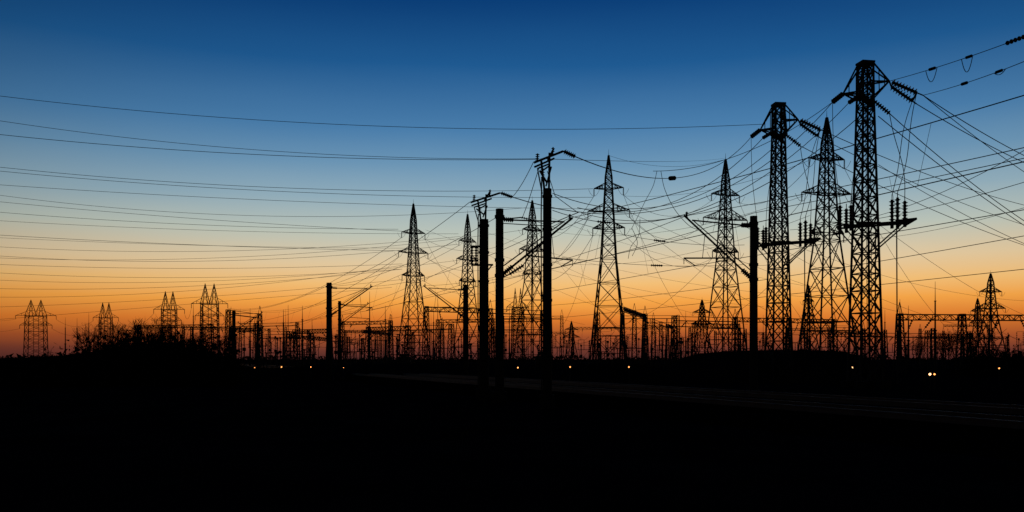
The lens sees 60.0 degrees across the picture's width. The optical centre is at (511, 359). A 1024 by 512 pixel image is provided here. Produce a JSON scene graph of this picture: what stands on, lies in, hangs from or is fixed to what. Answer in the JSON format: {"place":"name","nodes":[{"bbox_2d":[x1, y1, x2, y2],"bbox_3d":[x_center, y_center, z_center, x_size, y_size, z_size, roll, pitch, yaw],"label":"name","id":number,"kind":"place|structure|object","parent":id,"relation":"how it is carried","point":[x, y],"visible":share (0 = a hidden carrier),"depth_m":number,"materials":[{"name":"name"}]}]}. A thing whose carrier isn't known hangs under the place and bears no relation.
{"place":"outdoors","nodes":[
{"label":"outdoors","id":0,"kind":"place"},
{"bbox_2d":[0,262,417,318],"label":"overhead power line","id":1,"kind":"object","parent":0,"point":[216,288],"visible":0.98,"depth_m":187.01,"materials":[{"name":"metal"}]},
{"bbox_2d":[1,195,517,230],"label":"overhead power line","id":2,"kind":"object","parent":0,"point":[220,214],"visible":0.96,"depth_m":184.49,"materials":[{"name":"metal"}]},
{"bbox_2d":[0,359,1023,511],"bbox_3d":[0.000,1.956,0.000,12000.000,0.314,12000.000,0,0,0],"label":"ground","id":3,"kind":"structure","parent":0,"point":[305,446],"depth_m":17.62,"materials":[{"name":"soil"}]},
{"bbox_2d":[15,300,56,356],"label":"twin peak pylon","id":4,"kind":"object","parent":3,"relation":"on","point":[39,316],"visible":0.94,"depth_m":414.72,"materials":[{"name":"metal"}]},
{"bbox_2d":[0,353,84,374],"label":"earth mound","id":5,"kind":"object","parent":3,"relation":"on","point":[43,356],"visible":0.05,"depth_m":80.91,"materials":[{"name":"soil"}]},
{"bbox_2d":[71,319,109,348],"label":"bare tree","id":6,"kind":"object","parent":3,"relation":"on","point":[91,335],"visible":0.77,"depth_m":119.43,"materials":[{"name":"black plant"}]},
{"bbox_2d":[93,302,118,341],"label":"twin peak pylon","id":7,"kind":"object","parent":3,"relation":"on","point":[110,317],"visible":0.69,"depth_m":429.66,"materials":[{"name":"metal"}]},
{"bbox_2d":[95,321,143,344],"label":"bare tree","id":8,"kind":"object","parent":3,"relation":"on","point":[104,331],"visible":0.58,"depth_m":95.22,"materials":[{"name":"black plant"}]},
{"bbox_2d":[0,329,269,387],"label":"shrub thicket","id":9,"kind":"object","parent":3,"relation":"on","point":[155,361],"visible":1,"depth_m":63.81,"materials":[{"name":"black plant"}]},
{"bbox_2d":[113,318,158,344],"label":"bare tree","id":10,"kind":"object","parent":3,"relation":"on","point":[122,329],"visible":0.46,"depth_m":94.39,"materials":[{"name":"black plant"}]},
{"bbox_2d":[125,316,172,340],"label":"bare tree","id":11,"kind":"object","parent":3,"relation":"on","point":[158,331],"visible":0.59,"depth_m":90.27,"materials":[{"name":"black plant"}]},
{"bbox_2d":[153,291,184,338],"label":"twin peak pylon","id":12,"kind":"object","parent":3,"relation":"on","point":[170,313],"visible":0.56,"depth_m":361.80,"materials":[{"name":"metal"}]},
{"bbox_2d":[157,319,195,345],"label":"bare tree","id":13,"kind":"object","parent":3,"relation":"on","point":[183,333],"visible":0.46,"depth_m":99.88,"materials":[{"name":"black plant"}]},
{"bbox_2d":[185,327,218,347],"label":"bare tree","id":14,"kind":"object","parent":3,"relation":"on","point":[197,336],"visible":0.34,"depth_m":90.15,"materials":[{"name":"black plant"}]},
{"bbox_2d":[191,284,227,351],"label":"twin peak pylon","id":15,"kind":"object","parent":3,"relation":"on","point":[208,308],"visible":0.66,"depth_m":324.63,"materials":[{"name":"metal"}]},
{"bbox_2d":[214,332,242,356],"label":"bare tree","id":16,"kind":"object","parent":3,"relation":"on","point":[228,341],"visible":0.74,"depth_m":110.17,"materials":[{"name":"black plant"}]},
{"bbox_2d":[232,310,262,361],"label":"catenary mast","id":17,"kind":"object","parent":3,"relation":"on","point":[234,327],"visible":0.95,"depth_m":124.94,"materials":[{"name":"black metal"}]},
{"bbox_2d":[237,321,257,365],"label":"catenary mast","id":18,"kind":"object","parent":3,"relation":"on","point":[251,332],"visible":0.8,"depth_m":169.69,"materials":[{"name":"metal"}]},
{"bbox_2d":[249,321,250,365],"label":"lightning mast","id":19,"kind":"object","parent":3,"relation":"on","point":[250,345],"visible":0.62,"depth_m":189.85,"materials":[{"name":"metal"}]},
{"bbox_2d":[140,325,414,364],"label":"substation gantry","id":20,"kind":"object","parent":3,"relation":"on","point":[346,331],"visible":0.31,"depth_m":296.57,"materials":[{"name":"metal"}]},
{"bbox_2d":[282,310,284,366],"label":"lightning mast","id":21,"kind":"object","parent":3,"relation":"on","point":[283,353],"visible":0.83,"depth_m":149.88,"materials":[{"name":"metal"}]},
{"bbox_2d":[205,306,399,366],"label":"substation gantry","id":22,"kind":"object","parent":3,"relation":"on","point":[260,319],"visible":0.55,"depth_m":180.04,"materials":[{"name":"metal"}]},
{"bbox_2d":[301,306,303,366],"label":"lightning mast","id":23,"kind":"object","parent":3,"relation":"on","point":[302,361],"visible":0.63,"depth_m":169.86,"materials":[{"name":"metal"}]},
{"bbox_2d":[200,317,455,366],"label":"substation gantry","id":24,"kind":"object","parent":3,"relation":"on","point":[450,326],"visible":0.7,"depth_m":155.44,"materials":[{"name":"metal"}]},
{"bbox_2d":[129,314,553,366],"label":"substation gantry","id":25,"kind":"object","parent":3,"relation":"on","point":[438,322],"visible":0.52,"depth_m":206.67,"materials":[{"name":"metal"}]},
{"bbox_2d":[324,283,372,380],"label":"catenary mast","id":26,"kind":"object","parent":3,"relation":"on","point":[328,376],"visible":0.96,"depth_m":79.81,"materials":[{"name":"black metal"}]},
{"bbox_2d":[338,301,368,364],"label":"catenary mast","id":27,"kind":"object","parent":3,"relation":"on","point":[339,334],"visible":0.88,"depth_m":111.84,"materials":[{"name":"metal"}]},
{"bbox_2d":[369,292,370,363],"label":"lightning mast","id":28,"kind":"object","parent":3,"relation":"on","point":[369,323],"visible":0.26,"depth_m":209.90,"materials":[{"name":"metal"}]},
{"bbox_2d":[86,334,672,367],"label":"substation switchgear","id":29,"kind":"object","parent":3,"relation":"on","point":[402,355],"visible":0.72,"depth_m":152.69,"materials":[{"name":"metal"}]},
{"bbox_2d":[384,309,386,363],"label":"lightning mast","id":30,"kind":"object","parent":3,"relation":"on","point":[385,340],"visible":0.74,"depth_m":179.88,"materials":[{"name":"metal"}]},
{"bbox_2d":[394,201,431,363],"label":"lattice pylon","id":31,"kind":"object","parent":3,"relation":"on","point":[415,235],"visible":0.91,"depth_m":190.74,"materials":[{"name":"metal"}]},
{"bbox_2d":[4,221,395,250],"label":"overhead power line","id":32,"kind":"object","parent":31,"relation":"attached to","point":[203,245],"visible":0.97,"depth_m":188.68,"materials":[{"name":"metal"}]},
{"bbox_2d":[56,238,453,335],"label":"overhead power line","id":33,"kind":"object","parent":31,"relation":"attached to","point":[322,286],"visible":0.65,"depth_m":234.16,"materials":[{"name":"metal"}]},
{"bbox_2d":[433,310,434,356],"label":"lightning mast","id":34,"kind":"object","parent":3,"relation":"on","point":[433,330],"visible":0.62,"depth_m":199.88,"materials":[{"name":"metal"}]},
{"bbox_2d":[423,285,469,375],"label":"catenary mast","id":35,"kind":"object","parent":3,"relation":"on","point":[465,335],"visible":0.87,"depth_m":79.77,"materials":[{"name":"black metal"}]},
{"bbox_2d":[452,211,477,363],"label":"lattice pylon","id":36,"kind":"object","parent":3,"relation":"on","point":[468,240],"visible":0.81,"depth_m":204.75,"materials":[{"name":"metal"}]},
{"bbox_2d":[0,260,457,282],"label":"overhead power line","id":37,"kind":"object","parent":36,"relation":"hanging from","point":[196,277],"visible":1,"depth_m":188.35,"materials":[{"name":"metal"}]},
{"bbox_2d":[470,190,511,399],"bbox_3d":[-1.005,-3.082,43.006,2.076,10.365,0.861,0,0,0],"label":"feeder pole","id":38,"kind":"object","parent":3,"relation":"on","point":[483,391],"visible":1,"depth_m":42.83,"materials":[{"name":"metal"}]},
{"bbox_2d":[0,353,1011,361],"bbox_3d":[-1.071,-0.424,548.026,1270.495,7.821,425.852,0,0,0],"label":"distant tree line","id":39,"kind":"object","parent":3,"relation":"on","point":[417,359],"visible":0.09,"depth_m":649.87,"materials":[{"name":"black plant"}]},
{"bbox_2d":[508,307,510,365],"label":"lightning mast","id":40,"kind":"object","parent":3,"relation":"on","point":[509,339],"visible":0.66,"depth_m":219.83,"materials":[{"name":"metal"}]},
{"bbox_2d":[506,288,528,364],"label":"twin peak pylon","id":41,"kind":"object","parent":3,"relation":"on","point":[514,311],"visible":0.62,"depth_m":289.64,"materials":[{"name":"metal"}]},
{"bbox_2d":[491,208,572,402],"bbox_3d":[0.910,-2.337,40.732,4.029,8.875,0.745,0,0,-26],"label":"catenary mast","id":42,"kind":"object","parent":3,"relation":"on","point":[499,394],"visible":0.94,"depth_m":39.85,"materials":[{"name":"black metal"}]},
{"bbox_2d":[512,200,554,368],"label":"lattice pylon","id":43,"kind":"object","parent":3,"relation":"on","point":[536,230],"visible":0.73,"depth_m":186.72,"materials":[{"name":"metal"}]},
{"bbox_2d":[5,230,519,261],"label":"overhead power line","id":44,"kind":"object","parent":43,"relation":"hanging from","point":[227,257],"visible":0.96,"depth_m":197.23,"materials":[{"name":"metal"}]},
{"bbox_2d":[534,147,575,409],"bbox_3d":[1.689,-3.159,35.054,1.691,10.518,0.765,0,0,0],"label":"feeder pole","id":45,"kind":"object","parent":3,"relation":"on","point":[547,399],"visible":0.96,"depth_m":34.86,"materials":[{"name":"metal"}]},
{"bbox_2d":[0,121,535,159],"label":"overhead power line","id":46,"kind":"object","parent":45,"relation":"attached to","point":[263,150],"visible":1,"depth_m":34.26,"materials":[{"name":"metal"}]},
{"bbox_2d":[500,166,590,277],"bbox_3d":[1.610,-5.630,38.498,4.284,3.959,7.022,0,0,0],"label":"mast stay hardware","id":47,"kind":"object","parent":45,"relation":"attached to","point":[516,269],"visible":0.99,"depth_m":39.70,"materials":[{"name":"metal"}]},
{"bbox_2d":[253,158,1023,339],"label":"railway feeder wire","id":48,"kind":"object","parent":45,"relation":"attached to","point":[701,229],"visible":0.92,"depth_m":46.40,"materials":[{"name":"black metal"}]},
{"bbox_2d":[137,328,985,367],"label":"substation switchgear","id":49,"kind":"object","parent":3,"relation":"on","point":[522,350],"visible":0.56,"depth_m":186.58,"materials":[{"name":"metal"}]},
{"bbox_2d":[568,364,571,380],"bbox_3d":[3.932,1.165,60.000,0.300,1.670,0.285,0,0,0],"label":"yard lamp","id":50,"kind":"object","parent":3,"relation":"on","point":[570,368],"visible":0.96,"depth_m":59.96,"materials":[{"name":"metal"}]},
{"bbox_2d":[118,328,1023,366],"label":"substation switchgear","id":51,"kind":"object","parent":3,"relation":"on","point":[400,360],"visible":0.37,"depth_m":221.99,"materials":[{"name":"metal"}]},
{"bbox_2d":[563,321,579,363],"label":"lattice pylon","id":52,"kind":"object","parent":3,"relation":"on","point":[571,327],"visible":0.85,"depth_m":379.45,"materials":[{"name":"metal"}]},
{"bbox_2d":[190,325,988,363],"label":"substation gantry","id":53,"kind":"object","parent":3,"relation":"on","point":[943,332],"visible":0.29,"depth_m":337.15,"materials":[{"name":"metal"}]},
{"bbox_2d":[421,300,760,369],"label":"substation gantry","id":54,"kind":"object","parent":3,"relation":"on","point":[645,320],"visible":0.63,"depth_m":153.66,"materials":[{"name":"metal"}]},
{"bbox_2d":[217,329,972,368],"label":"substation switchgear","id":55,"kind":"object","parent":3,"relation":"on","point":[536,357],"visible":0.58,"depth_m":164.68,"materials":[{"name":"metal"}]},
{"bbox_2d":[583,152,634,364],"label":"lattice pylon","id":56,"kind":"object","parent":3,"relation":"on","point":[603,233],"visible":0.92,"depth_m":144.45,"materials":[{"name":"metal"}]},
{"bbox_2d":[1,167,583,208],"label":"overhead power line","id":57,"kind":"object","parent":56,"relation":"attached to","point":[286,191],"visible":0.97,"depth_m":139.80,"materials":[{"name":"metal"}]},
{"bbox_2d":[425,196,593,293],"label":"overhead power line","id":58,"kind":"object","parent":56,"relation":"attached to","point":[519,236],"visible":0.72,"depth_m":169.30,"materials":[{"name":"metal"}]},
{"bbox_2d":[199,328,1019,365],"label":"substation switchgear","id":59,"kind":"object","parent":3,"relation":"on","point":[628,347],"visible":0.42,"depth_m":254.16,"materials":[{"name":"metal"}]},
{"bbox_2d":[627,364,630,383],"bbox_3d":[7.975,1.167,60.500,0.300,1.665,0.285,0,0,0],"label":"yard lamp","id":60,"kind":"object","parent":3,"relation":"on","point":[628,368],"visible":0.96,"depth_m":60.47,"materials":[{"name":"metal"}]},
{"bbox_2d":[238,364,1023,461],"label":"railway ballast bed","id":61,"kind":"object","parent":3,"relation":"on","point":[1005,446],"visible":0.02,"depth_m":23.69,"materials":[{"name":"black gravel"}]},
{"bbox_2d":[242,365,1023,435],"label":"railway track","id":62,"kind":"structure","parent":61,"relation":"on","point":[976,422],"depth_m":26.26,"materials":[{"name":"black metal"}]},
{"bbox_2d":[242,364,1023,415],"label":"railway track","id":63,"kind":"structure","parent":61,"relation":"on","point":[990,408],"depth_m":32.76,"materials":[{"name":"black metal"}]},
{"bbox_2d":[601,303,689,366],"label":"substation gantry","id":64,"kind":"object","parent":3,"relation":"on","point":[634,314],"visible":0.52,"depth_m":188.68,"materials":[{"name":"black metal"}]},
{"bbox_2d":[663,335,667,368],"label":"lightning mast","id":65,"kind":"object","parent":3,"relation":"on","point":[666,349],"visible":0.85,"depth_m":179.87,"materials":[{"name":"metal"}]},
{"bbox_2d":[685,319,686,356],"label":"lightning mast","id":66,"kind":"object","parent":3,"relation":"on","point":[685,340],"visible":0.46,"depth_m":239.90,"materials":[{"name":"metal"}]},
{"bbox_2d":[388,310,993,367],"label":"substation gantry","id":67,"kind":"object","parent":3,"relation":"on","point":[932,341],"visible":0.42,"depth_m":208.47,"materials":[{"name":"metal"}]},
{"bbox_2d":[691,300,711,352],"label":"lattice pylon","id":68,"kind":"object","parent":3,"relation":"on","point":[702,312],"visible":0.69,"depth_m":309.41,"materials":[{"name":"metal"}]},
{"bbox_2d":[684,212,760,390],"bbox_3d":[9.867,-2.337,41.233,4.213,8.873,0.707,0,0,-26],"label":"catenary mast","id":69,"kind":"object","parent":3,"relation":"on","point":[753,341],"visible":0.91,"depth_m":41.83,"materials":[{"name":"black metal"}]},
{"bbox_2d":[698,153,747,352],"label":"lattice pylon","id":70,"kind":"object","parent":3,"relation":"on","point":[725,176],"visible":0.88,"depth_m":146.63,"materials":[{"name":"metal"}]},
{"bbox_2d":[540,158,722,161],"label":"overhead power line","id":71,"kind":"object","parent":70,"relation":"attached to","point":[636,161],"visible":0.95,"depth_m":60.49,"materials":[{"name":"metal"}]},
{"bbox_2d":[427,161,1019,326],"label":"overhead power line","id":72,"kind":"object","parent":70,"relation":"attached to","point":[712,249],"visible":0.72,"depth_m":164.29,"materials":[{"name":"metal"}]},
{"bbox_2d":[440,323,1009,364],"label":"substation gantry","id":73,"kind":"object","parent":3,"relation":"on","point":[919,331],"visible":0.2,"depth_m":275.13,"materials":[{"name":"metal"}]},
{"bbox_2d":[663,349,901,383],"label":"earth mound","id":74,"kind":"object","parent":3,"relation":"on","point":[820,367],"visible":0.82,"depth_m":70.94,"materials":[{"name":"soil"}]},
{"bbox_2d":[750,102,824,382],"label":"cable terminal tower","id":75,"kind":"structure","parent":3,"relation":"on","point":[773,131],"depth_m":70.62,"materials":[{"name":"metal"}]},
{"bbox_2d":[2,96,760,129],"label":"overhead power line","id":76,"kind":"object","parent":75,"relation":"attached to","point":[369,125],"visible":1,"depth_m":68.70,"materials":[{"name":"metal"}]},
{"bbox_2d":[512,102,872,266],"bbox_3d":[7.335,-12.022,56.329,21.180,11.569,37.623,0,0,42],"label":"overhead power line","id":77,"kind":"object","parent":75,"relation":"attached to","point":[669,178],"visible":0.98,"depth_m":60.49,"materials":[{"name":"metal"}]},
{"bbox_2d":[628,172,697,258],"bbox_3d":[10.289,-9.765,60.000,4.880,5.927,0.031,0,0,0],"label":"line jumper loop","id":78,"kind":"object","parent":77,"relation":"attached to","point":[640,211],"visible":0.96,"depth_m":59.98,"materials":[{"name":"metal"}]},
{"bbox_2d":[801,95,1023,244],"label":"overhead power line","id":79,"kind":"object","parent":75,"relation":"attached to","point":[931,101],"visible":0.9,"depth_m":71.58,"materials":[{"name":"metal"}]},
{"bbox_2d":[800,284,818,349],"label":"lattice pylon","id":80,"kind":"object","parent":3,"relation":"on","point":[811,300],"visible":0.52,"depth_m":249.62,"materials":[{"name":"metal"}]},
{"bbox_2d":[808,309,810,349],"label":"lightning mast","id":81,"kind":"object","parent":3,"relation":"on","point":[809,336],"visible":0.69,"depth_m":179.91,"materials":[{"name":"metal"}]},
{"bbox_2d":[662,309,973,368],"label":"substation gantry","id":82,"kind":"object","parent":3,"relation":"on","point":[674,321],"visible":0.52,"depth_m":158.23,"materials":[{"name":"metal"}]},
{"bbox_2d":[795,115,857,352],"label":"lattice pylon","id":83,"kind":"object","parent":3,"relation":"on","point":[826,137],"visible":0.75,"depth_m":121.73,"materials":[{"name":"metal"}]},
{"bbox_2d":[611,156,808,266],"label":"overhead power line","id":84,"kind":"object","parent":83,"relation":"attached to","point":[699,208],"visible":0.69,"depth_m":144.82,"materials":[{"name":"metal"}]},
{"bbox_2d":[831,60,922,387],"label":"cable terminal tower","id":85,"kind":"structure","parent":3,"relation":"on","point":[860,95],"depth_m":60.65,"materials":[{"name":"metal"}]},
{"bbox_2d":[793,150,1023,236],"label":"overhead power line","id":86,"kind":"object","parent":85,"relation":"attached to","point":[942,204],"visible":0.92,"depth_m":55.01,"materials":[{"name":"metal"}]},
{"bbox_2d":[891,35,1023,94],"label":"overhead power line","id":87,"kind":"object","parent":85,"relation":"attached to","point":[1012,41],"visible":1,"depth_m":50.87,"materials":[{"name":"metal"}]},
{"bbox_2d":[926,55,1005,81],"bbox_3d":[26.522,-17.079,52.516,0.764,2.295,7.057,0,0,-12],"label":"line jumper loop","id":88,"kind":"object","parent":87,"relation":"attached to","point":[963,68],"visible":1,"depth_m":51.87,"materials":[{"name":"metal"}]},
{"bbox_2d":[883,322,887,367],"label":"lightning mast","id":89,"kind":"object","parent":3,"relation":"on","point":[885,345],"visible":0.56,"depth_m":199.82,"materials":[{"name":"metal"}]},
{"bbox_2d":[896,318,903,370],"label":"lightning mast","id":90,"kind":"object","parent":3,"relation":"on","point":[899,353],"visible":0.26,"depth_m":149.85,"materials":[{"name":"metal"}]},
{"bbox_2d":[907,306,911,368],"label":"lightning mast","id":91,"kind":"object","parent":3,"relation":"on","point":[908,357],"visible":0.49,"depth_m":169.88,"materials":[{"name":"metal"}]},
{"bbox_2d":[906,337,929,370],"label":"bare tree","id":92,"kind":"object","parent":3,"relation":"on","point":[918,347],"visible":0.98,"depth_m":149.60,"materials":[{"name":"black plant"}]},
{"bbox_2d":[928,371,931,388],"bbox_3d":[27.334,1.391,58.000,0.300,1.218,0.285,0,0,0],"label":"yard lamp","id":93,"kind":"object","parent":3,"relation":"on","point":[929,380],"visible":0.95,"depth_m":57.95,"materials":[{"name":"metal"}]},
{"bbox_2d":[931,293,939,370],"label":"lightning mast","id":94,"kind":"object","parent":3,"relation":"on","point":[935,368],"visible":0.94,"depth_m":149.88,"materials":[{"name":"metal"}]},
{"bbox_2d":[929,332,959,369],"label":"bare tree","id":95,"kind":"object","parent":3,"relation":"on","point":[940,350],"visible":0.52,"depth_m":159.86,"materials":[{"name":"black plant"}]},
{"bbox_2d":[936,327,971,370],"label":"bare tree","id":96,"kind":"object","parent":3,"relation":"on","point":[951,347],"visible":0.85,"depth_m":149.93,"materials":[{"name":"black plant"}]},
{"bbox_2d":[893,302,1023,373],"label":"substation gantry","id":97,"kind":"object","parent":3,"relation":"on","point":[963,319],"visible":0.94,"depth_m":113.51,"materials":[{"name":"metal"}]},
{"bbox_2d":[955,333,984,367],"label":"bare tree","id":98,"kind":"object","parent":3,"relation":"on","point":[971,343],"visible":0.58,"depth_m":154.93,"materials":[{"name":"black plant"}]},
{"bbox_2d":[966,298,987,364],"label":"lattice pylon","id":99,"kind":"object","parent":3,"relation":"on","point":[977,323],"visible":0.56,"depth_m":329.51,"materials":[{"name":"metal"}]},
{"bbox_2d":[937,343,1023,378],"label":"shrub thicket","id":100,"kind":"object","parent":3,"relation":"on","point":[1013,365],"visible":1,"depth_m":95.66,"materials":[{"name":"black plant"}]},
{"bbox_2d":[973,273,1008,354],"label":"lattice pylon","id":101,"kind":"object","parent":3,"relation":"on","point":[990,291],"visible":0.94,"depth_m":249.47,"materials":[{"name":"metal"}]},
{"bbox_2d":[0,0,1023,358],"label":"sky","id":102,"kind":"structure","parent":0,"point":[506,70],"materials":[{"name":"blue"}]},
{"bbox_2d":[215,95,1023,339],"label":"catenary wire","id":103,"kind":"object","parent":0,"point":[720,197],"visible":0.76,"depth_m":27.11,"materials":[{"name":"black metal"}]},
{"bbox_2d":[266,147,1023,340],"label":"catenary wire","id":104,"kind":"object","parent":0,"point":[737,237],"visible":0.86,"depth_m":35.35,"materials":[{"name":"black metal"}]},
{"bbox_2d":[287,170,1020,326],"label":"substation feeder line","id":105,"kind":"object","parent":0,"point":[683,287],"visible":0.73,"depth_m":166.77,"materials":[{"name":"black metal"}]}
]}

